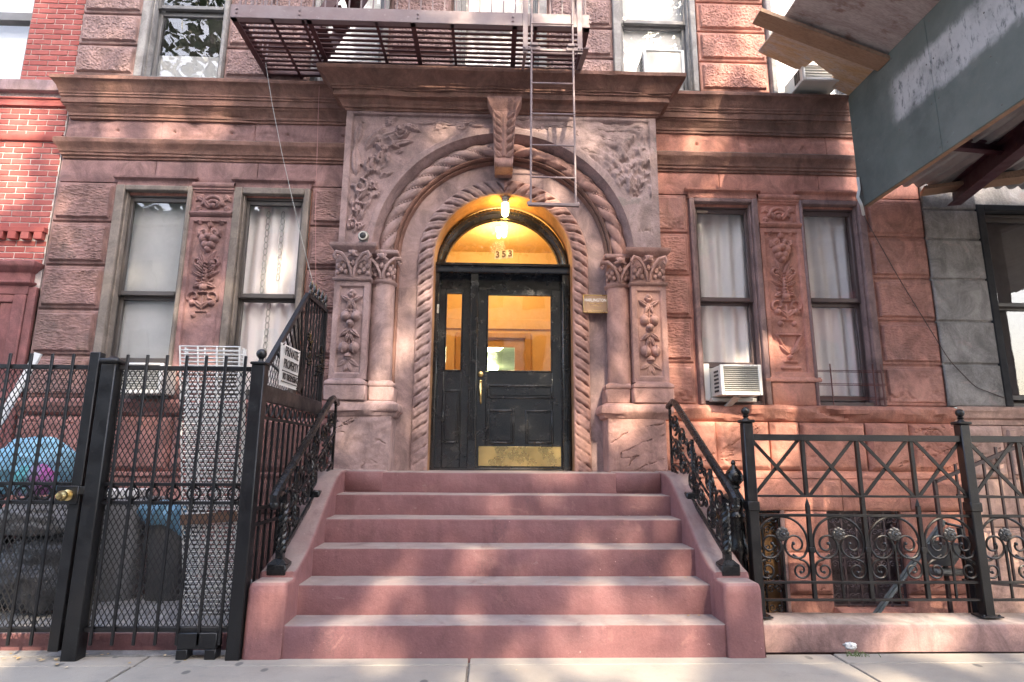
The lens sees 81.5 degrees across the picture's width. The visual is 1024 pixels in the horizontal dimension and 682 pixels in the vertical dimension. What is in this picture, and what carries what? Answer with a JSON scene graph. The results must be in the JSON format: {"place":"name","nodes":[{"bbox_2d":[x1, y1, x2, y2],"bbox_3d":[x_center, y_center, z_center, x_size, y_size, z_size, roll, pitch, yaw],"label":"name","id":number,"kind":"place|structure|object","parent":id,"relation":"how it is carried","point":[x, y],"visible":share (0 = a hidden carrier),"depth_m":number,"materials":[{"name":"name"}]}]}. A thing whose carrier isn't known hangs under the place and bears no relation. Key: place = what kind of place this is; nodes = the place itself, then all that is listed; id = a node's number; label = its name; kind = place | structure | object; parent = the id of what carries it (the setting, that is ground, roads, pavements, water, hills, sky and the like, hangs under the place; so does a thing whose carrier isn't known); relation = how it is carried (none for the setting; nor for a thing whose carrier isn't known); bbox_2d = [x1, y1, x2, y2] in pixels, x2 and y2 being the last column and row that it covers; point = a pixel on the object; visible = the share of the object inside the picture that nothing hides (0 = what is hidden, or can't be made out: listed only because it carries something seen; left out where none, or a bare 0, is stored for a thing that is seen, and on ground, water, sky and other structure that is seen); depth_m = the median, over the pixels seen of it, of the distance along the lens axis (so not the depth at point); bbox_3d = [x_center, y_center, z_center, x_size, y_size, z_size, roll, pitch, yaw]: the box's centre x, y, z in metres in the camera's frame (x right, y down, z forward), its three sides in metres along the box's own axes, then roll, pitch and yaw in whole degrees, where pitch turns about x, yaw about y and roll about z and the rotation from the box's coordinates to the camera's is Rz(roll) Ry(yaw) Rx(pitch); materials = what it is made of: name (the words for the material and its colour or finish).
{"place":"outdoors","nodes":[
{"label":"outdoors","id":0,"kind":"place"},
{"bbox_2d":[0,579,251,657],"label":"areaway floor","id":1,"kind":"structure","parent":0,"point":[115,653],"depth_m":4.23,"materials":[{"name":"grey concrete"}]},
{"bbox_2d":[3,536,15,543],"bbox_3d":[-4.121,1.704,4.562,0.759,0.619,0.630,1,-11,-2],"label":"trash bag","id":2,"kind":"object","parent":1,"relation":"on","point":[7,540],"visible":0.04,"depth_m":4.53,"materials":[{"name":"black plastic"}]},
{"bbox_2d":[0,0,85,494],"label":"brick house","id":3,"kind":"structure","parent":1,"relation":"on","point":[39,41],"depth_m":6.52,"materials":[{"name":"brick"}]},
{"bbox_2d":[0,0,34,78],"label":"window","id":4,"kind":"structure","parent":3,"relation":"in","point":[15,15],"depth_m":6.98,"materials":[{"name":"white glass"}]},
{"bbox_2d":[0,259,44,494],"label":"doorway","id":5,"kind":"structure","parent":3,"relation":"in","point":[19,299],"depth_m":6.14,"materials":[{"name":"stone"}]},
{"bbox_2d":[0,533,98,612],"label":"trash bag","id":6,"kind":"object","parent":1,"relation":"on","point":[32,576],"visible":0.3,"depth_m":4.32,"materials":[{"name":"black plastic"}]},
{"bbox_2d":[0,496,67,536],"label":"trash bag","id":7,"kind":"object","parent":6,"relation":"on","point":[34,526],"visible":0.34,"depth_m":4.38,"materials":[{"name":"plastic"}]},
{"bbox_2d":[12,464,53,495],"bbox_3d":[-3.573,1.035,4.438,0.307,0.233,0.180,1,-11,-2],"label":"trash bag","id":8,"kind":"object","parent":7,"relation":"on","point":[36,479],"visible":0.4,"depth_m":4.38,"materials":[{"name":"plastic"}]},
{"bbox_2d":[0,436,75,494],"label":"trash bag","id":9,"kind":"object","parent":7,"relation":"on","point":[69,478],"visible":0.27,"depth_m":4.55,"materials":[{"name":"blue plastic"}]},
{"bbox_2d":[0,632,226,650],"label":"yard kerb","id":10,"kind":"structure","parent":1,"relation":"on","point":[19,641],"depth_m":3.95,"materials":[{"name":"red paint"}]},
{"bbox_2d":[93,496,164,601],"bbox_3d":[-3.291,1.738,5.024,0.471,0.802,0.461,1,-11,-2],"label":"trash bin","id":11,"kind":"object","parent":1,"relation":"on","point":[128,556],"visible":0.23,"depth_m":4.86,"materials":[{"name":"grey plastic"}]},
{"bbox_2d":[107,488,149,498],"bbox_3d":[-3.318,1.306,5.093,0.320,0.073,0.270,1,-11,-2],"label":"paper box","id":12,"kind":"object","parent":11,"relation":"on","point":[122,493],"visible":0.2,"depth_m":4.97,"materials":[{"name":"white paper"}]},
{"bbox_2d":[145,500,204,600],"bbox_3d":[-2.862,1.759,5.035,0.399,0.772,0.440,1,-11,-2],"label":"trash bin","id":13,"kind":"object","parent":1,"relation":"on","point":[155,566],"visible":0.2,"depth_m":4.86,"materials":[{"name":"plastic"}]},
{"bbox_2d":[137,499,186,535],"bbox_3d":[-2.862,1.445,4.859,0.400,0.289,0.058,1,-11,-2],"label":"plastic sheet","id":14,"kind":"object","parent":13,"relation":"hanging from","point":[164,512],"visible":0.43,"depth_m":4.85,"materials":[{"name":"blue plastic"}]},
{"bbox_2d":[179,346,246,613],"bbox_3d":[-2.369,1.042,4.654,0.646,2.020,0.148,1,-11,-2],"label":"wire shelving","id":15,"kind":"object","parent":1,"relation":"on","point":[205,517],"visible":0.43,"depth_m":4.65,"materials":[{"name":"white metal"}]},
{"bbox_2d":[250,279,327,584],"bbox_3d":[-1.784,0.742,4.841,0.069,2.740,1.484,1,-11,-2],"label":"side screen","id":16,"kind":"object","parent":1,"relation":"on","point":[293,401],"visible":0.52,"depth_m":4.85,"materials":[{"name":"black metal"}]},
{"bbox_2d":[279,342,299,389],"bbox_3d":[-1.737,0.204,4.642,0.027,0.320,0.400,1,-11,-2],"label":"warning sign","id":17,"kind":"object","parent":16,"relation":"attached to","point":[289,365],"visible":1,"depth_m":4.61,"materials":[{"name":"white metal"}]},
{"bbox_2d":[0,653,1023,681],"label":"sidewalk","id":18,"kind":"structure","parent":0,"point":[979,667],"depth_m":3.65,"materials":[{"name":"concrete"}]},
{"bbox_2d":[60,349,270,661],"bbox_3d":[-2.292,1.051,3.994,1.139,2.041,0.134,1,-11,-2],"label":"yard fence","id":19,"kind":"object","parent":18,"relation":"on","point":[96,500],"visible":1,"depth_m":3.97,"materials":[{"name":"black metal"}]},
{"bbox_2d":[0,352,105,651],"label":"yard gate","id":20,"kind":"structure","parent":19,"relation":"attached to","point":[69,494],"depth_m":3.97,"materials":[{"name":"black metal"}]},
{"bbox_2d":[2,493,687,669],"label":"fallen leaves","id":21,"kind":"object","parent":18,"relation":"on","point":[164,654],"visible":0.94,"depth_m":3.76,"materials":[{"name":"brown plant"}]},
{"bbox_2d":[241,469,766,662],"bbox_3d":[-0.064,1.743,5.131,3.410,1.210,2.408,1,-11,-2],"label":"stone stoop","id":22,"kind":"object","parent":18,"relation":"on","point":[469,564],"visible":0.89,"depth_m":4.39,"materials":[{"name":"pink stone"}]},
{"bbox_2d":[266,395,339,574],"bbox_3d":[-1.633,1.051,4.769,0.130,1.358,1.526,1,-11,-2],"label":"handrail","id":23,"kind":"object","parent":22,"relation":"on","point":[285,502],"visible":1,"depth_m":4.52,"materials":[{"name":"black metal"}]},
{"bbox_2d":[666,399,739,575],"bbox_3d":[1.525,1.093,4.867,0.130,1.358,1.526,1,-11,-2],"label":"handrail","id":24,"kind":"object","parent":22,"relation":"on","point":[726,565],"visible":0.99,"depth_m":4.62,"materials":[{"name":"black metal"}]},
{"bbox_2d":[725,460,749,576],"bbox_3d":[1.725,1.480,4.540,0.170,1.125,0.170,1,-11,-2],"label":"newel post","id":25,"kind":"object","parent":22,"relation":"on","point":[733,474],"visible":0.49,"depth_m":4.51,"materials":[{"name":"black metal"}]},
{"bbox_2d":[843,642,856,649],"bbox_3d":[2.335,2.102,4.104,0.090,0.045,0.073,1,-11,-2],"label":"crumpled paper","id":26,"kind":"object","parent":18,"relation":"on","point":[850,645],"visible":1,"depth_m":4.08,"materials":[{"name":"white paper"}]},
{"bbox_2d":[845,650,880,656],"bbox_3d":[2.323,2.076,3.947,0.234,0.042,0.069,1,-11,-2],"label":"weed","id":27,"kind":"object","parent":18,"relation":"on","point":[854,653],"visible":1,"depth_m":3.94,"materials":[{"name":"green plant"}]},
{"bbox_2d":[752,0,1023,206],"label":"sidewalk shed","id":28,"kind":"structure","parent":18,"relation":"on","point":[933,90],"depth_m":5.77,"materials":[{"name":"grey paint"}]},
{"bbox_2d":[856,177,864,215],"bbox_3d":[3.820,-1.592,6.509,0.049,0.407,0.202,-10,-15,42],"label":"scaffold cable","id":29,"kind":"object","parent":28,"relation":"hanging from","point":[858,195],"visible":1,"depth_m":6.46,"materials":[{"name":"white plastic"}]},
{"bbox_2d":[916,522,978,612],"bbox_3d":[4.020,2.346,5.418,0.485,1.330,0.346,1,-11,-2],"label":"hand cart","id":30,"kind":"object","parent":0,"point":[970,593],"visible":0.37,"depth_m":5.39,"materials":[{"name":"black metal"}]},
{"bbox_2d":[873,519,945,612],"bbox_3d":[3.672,2.146,5.518,0.884,0.942,0.059,1,-11,-4],"label":"steel prop","id":31,"kind":"object","parent":30,"relation":"attached to","point":[891,592],"visible":0.44,"depth_m":5.50,"materials":[{"name":"grey metal"}]},
{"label":"ground","id":32,"kind":"structure","parent":0,"visible":0},
{"bbox_2d":[466,663,469,681],"bbox_3d":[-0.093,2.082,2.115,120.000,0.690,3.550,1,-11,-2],"label":"joint","id":33,"kind":"structure","parent":32,"relation":"on","point":[467,672],"depth_m":3.68,"materials":[{"name":"grey concrete"}]},
{"bbox_2d":[2,0,967,612],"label":"brownstone building","id":34,"kind":"structure","parent":32,"relation":"on","point":[714,218],"depth_m":6.45,"materials":[{"name":"stone"}]},
{"bbox_2d":[93,175,198,398],"bbox_3d":[-3.876,-0.586,6.320,0.900,2.422,0.266,1,-11,-2],"label":"window","id":35,"kind":"structure","parent":34,"relation":"in","point":[137,318],"depth_m":6.37,"materials":[{"name":"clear glass"}]},
{"bbox_2d":[121,363,175,395],"bbox_3d":[-3.643,0.395,5.955,0.462,0.300,0.384,1,-11,-2],"label":"air conditioner","id":36,"kind":"object","parent":34,"relation":"on","point":[150,379],"visible":0.23,"depth_m":5.79,"materials":[{"name":"white plastic"}]},
{"bbox_2d":[133,0,231,77],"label":"window","id":37,"kind":"structure","parent":34,"relation":"in","point":[177,38],"depth_m":6.94,"materials":[{"name":"clear glass"}]},
{"bbox_2d":[213,177,315,398],"bbox_3d":[-2.617,-0.569,6.360,0.900,2.422,0.266,1,-11,-2],"label":"window","id":38,"kind":"structure","parent":34,"relation":"in","point":[244,309],"depth_m":6.44,"materials":[{"name":"clear glass"}]},
{"bbox_2d":[260,211,270,293],"bbox_3d":[-2.712,-0.945,6.519,0.046,1.027,0.014,1,-11,-2],"label":"hanging chain","id":39,"kind":"object","parent":34,"relation":"hanging from","point":[266,252],"visible":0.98,"depth_m":6.52,"materials":[{"name":"grey metal"}]},
{"bbox_2d":[263,303,270,360],"bbox_3d":[-2.629,-0.054,6.349,0.046,0.739,0.014,1,-11,-2],"label":"hanging chain","id":40,"kind":"object","parent":34,"relation":"hanging from","point":[266,328],"visible":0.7,"depth_m":6.36,"materials":[{"name":"grey metal"}]},
{"bbox_2d":[276,211,284,280],"bbox_3d":[-2.551,-1.049,6.545,0.046,0.811,0.014,1,-11,-2],"label":"hanging chain","id":41,"kind":"object","parent":34,"relation":"hanging from","point":[281,247],"visible":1,"depth_m":6.54,"materials":[{"name":"metal"}]},
{"bbox_2d":[315,98,318,281],"bbox_3d":[-2.102,-1.504,6.375,0.136,2.730,0.034,8,-13,-34],"label":"hanging wire","id":42,"kind":"object","parent":34,"relation":"hanging from","point":[315,200],"visible":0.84,"depth_m":6.36,"materials":[{"name":"grey metal"}]},
{"bbox_2d":[309,0,389,80],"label":"window","id":43,"kind":"structure","parent":34,"relation":"in","point":[378,4],"depth_m":7.03,"materials":[{"name":"white glass"}]},
{"bbox_2d":[358,231,368,241],"bbox_3d":[-1.533,-1.070,6.144,0.115,0.128,0.152,1,-11,-2],"label":"security camera","id":44,"kind":"object","parent":34,"relation":"on","point":[363,236],"visible":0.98,"depth_m":6.08,"materials":[{"name":"white plastic"}]},
{"bbox_2d":[230,0,590,206],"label":"fire escape","id":45,"kind":"object","parent":34,"relation":"attached to","point":[315,21],"visible":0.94,"depth_m":5.99,"materials":[{"name":"brown paint"}]},
{"bbox_2d":[265,62,313,285],"bbox_3d":[-2.333,-1.672,6.303,0.754,2.732,0.025,4,-12,-17],"label":"hanging wire","id":46,"kind":"object","parent":45,"relation":"hanging from","point":[286,173],"visible":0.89,"depth_m":6.30,"materials":[{"name":"grey metal"}]},
{"bbox_2d":[452,0,546,66],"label":"window","id":47,"kind":"structure","parent":34,"relation":"in","point":[462,5],"depth_m":7.12,"materials":[{"name":"white glass"}]},
{"bbox_2d":[429,208,571,470],"bbox_3d":[-0.109,-0.071,6.554,1.612,2.975,0.260,1,-11,-2],"label":"front door","id":48,"kind":"structure","parent":34,"relation":"in","point":[497,420],"depth_m":6.44,"materials":[{"name":"black paint"}]},
{"bbox_2d":[501,195,514,219],"bbox_3d":[-0.029,-1.495,6.563,0.228,0.326,0.105,-9,-15,40],"label":"jar lamp","id":49,"kind":"object","parent":34,"relation":"hanging from","point":[505,205],"visible":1,"depth_m":6.58,"materials":[{"name":"clear glass"}]},
{"bbox_2d":[582,294,606,313],"bbox_3d":[0.882,-0.391,6.285,0.267,0.203,0.036,1,-11,-2],"label":"wall plaque","id":50,"kind":"object","parent":34,"relation":"attached to","point":[594,304],"depth_m":6.27,"materials":[{"name":"brown metal"}]},
{"bbox_2d":[611,0,699,90],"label":"window","id":51,"kind":"structure","parent":34,"relation":"in","point":[637,25],"depth_m":7.15,"materials":[{"name":"clear glass"}]},
{"bbox_2d":[636,49,684,72],"bbox_3d":[1.698,-3.075,6.825,0.462,0.360,0.354,1,-11,-2],"label":"air conditioner","id":52,"kind":"object","parent":34,"relation":"attached to","point":[655,60],"visible":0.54,"depth_m":6.67,"materials":[{"name":"white plastic"}]},
{"bbox_2d":[684,187,772,404],"bbox_3d":[2.343,-0.503,6.514,0.855,2.422,0.266,1,-11,-2],"label":"window","id":53,"kind":"structure","parent":34,"relation":"in","point":[730,324],"depth_m":6.57,"materials":[{"name":"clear glass"}]},
{"bbox_2d":[704,364,762,406],"bbox_3d":[2.274,0.456,6.143,0.530,0.474,0.384,1,-11,-2],"label":"air conditioner","id":54,"kind":"object","parent":34,"relation":"on","point":[731,384],"visible":0.99,"depth_m":5.99,"materials":[{"name":"white plastic"}]},
{"bbox_2d":[716,510,834,612],"bbox_3d":[2.483,2.399,5.906,1.356,1.395,0.160,1,-11,-2],"label":"basement door","id":55,"kind":"structure","parent":34,"relation":"in","point":[770,590],"depth_m":5.94,"materials":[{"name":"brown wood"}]},
{"bbox_2d":[762,0,846,94],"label":"window","id":56,"kind":"structure","parent":34,"relation":"in","point":[780,74],"depth_m":7.14,"materials":[{"name":"white glass"}]},
{"bbox_2d":[784,64,838,93],"bbox_3d":[3.458,-2.960,6.827,0.462,0.200,0.424,1,-11,-2],"label":"air conditioner","id":57,"kind":"object","parent":34,"relation":"attached to","point":[812,79],"visible":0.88,"depth_m":6.69,"materials":[{"name":"white plastic"}]},
{"bbox_2d":[793,189,886,405],"bbox_3d":[3.572,-0.487,6.552,0.835,2.422,0.266,1,-11,-2],"label":"window","id":58,"kind":"structure","parent":34,"relation":"in","point":[844,328],"depth_m":6.58,"materials":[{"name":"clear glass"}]},
{"bbox_2d":[817,364,887,404],"bbox_3d":[3.572,0.454,6.224,0.720,0.430,0.016,1,-11,-2],"label":"window guard","id":59,"kind":"object","parent":34,"relation":"on","point":[874,385],"visible":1,"depth_m":6.22,"materials":[{"name":"black metal"}]},
{"bbox_2d":[826,511,908,606],"bbox_3d":[3.539,2.179,5.994,0.757,0.915,0.141,1,-11,-2],"label":"basement window","id":60,"kind":"structure","parent":34,"relation":"in","point":[851,590],"depth_m":5.99,"materials":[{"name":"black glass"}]},
{"bbox_2d":[864,215,1004,397],"bbox_3d":[4.551,-0.422,6.448,1.335,2.075,0.031,1,-11,-3],"label":"wall cable","id":61,"kind":"object","parent":34,"relation":"attached to","point":[923,318],"depth_m":6.41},
{"bbox_2d":[918,184,1023,612],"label":"grey house","id":62,"kind":"structure","parent":32,"relation":"on","point":[975,248],"depth_m":6.48,"materials":[{"name":"stone"}]},
{"bbox_2d":[975,204,1023,406],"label":"window","id":63,"kind":"structure","parent":62,"relation":"in","point":[1001,227],"depth_m":6.67,"materials":[{"name":"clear glass"}]},
{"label":"sunken floor","id":64,"kind":"structure","parent":0,"visible":0},
{"bbox_2d":[763,613,1023,654],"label":"coping wall","id":65,"kind":"structure","parent":64,"relation":"on","point":[866,633],"depth_m":4.23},
{"bbox_2d":[737,407,1023,618],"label":"railing fence","id":66,"kind":"object","parent":65,"relation":"on","point":[965,447],"visible":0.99,"depth_m":4.47,"materials":[{"name":"black metal"}]},
{"bbox_2d":[932,443,1023,612],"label":"stair railing","id":67,"kind":"object","parent":64,"relation":"on","point":[995,456],"visible":0.51,"depth_m":5.60,"materials":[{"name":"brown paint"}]},
{"bbox_3d":[-4.110,1.179,4.476,0.470,0.569,0.426,1,-11,-2],"label":"trash bag","id":68,"kind":"object","parent":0,"visible":0},
{"bbox_2d":[0,352,41,428],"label":"white pole","id":69,"kind":"object","parent":68,"relation":"on","point":[37,357],"visible":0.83,"depth_m":4.64,"materials":[{"name":"plastic"}]}
]}

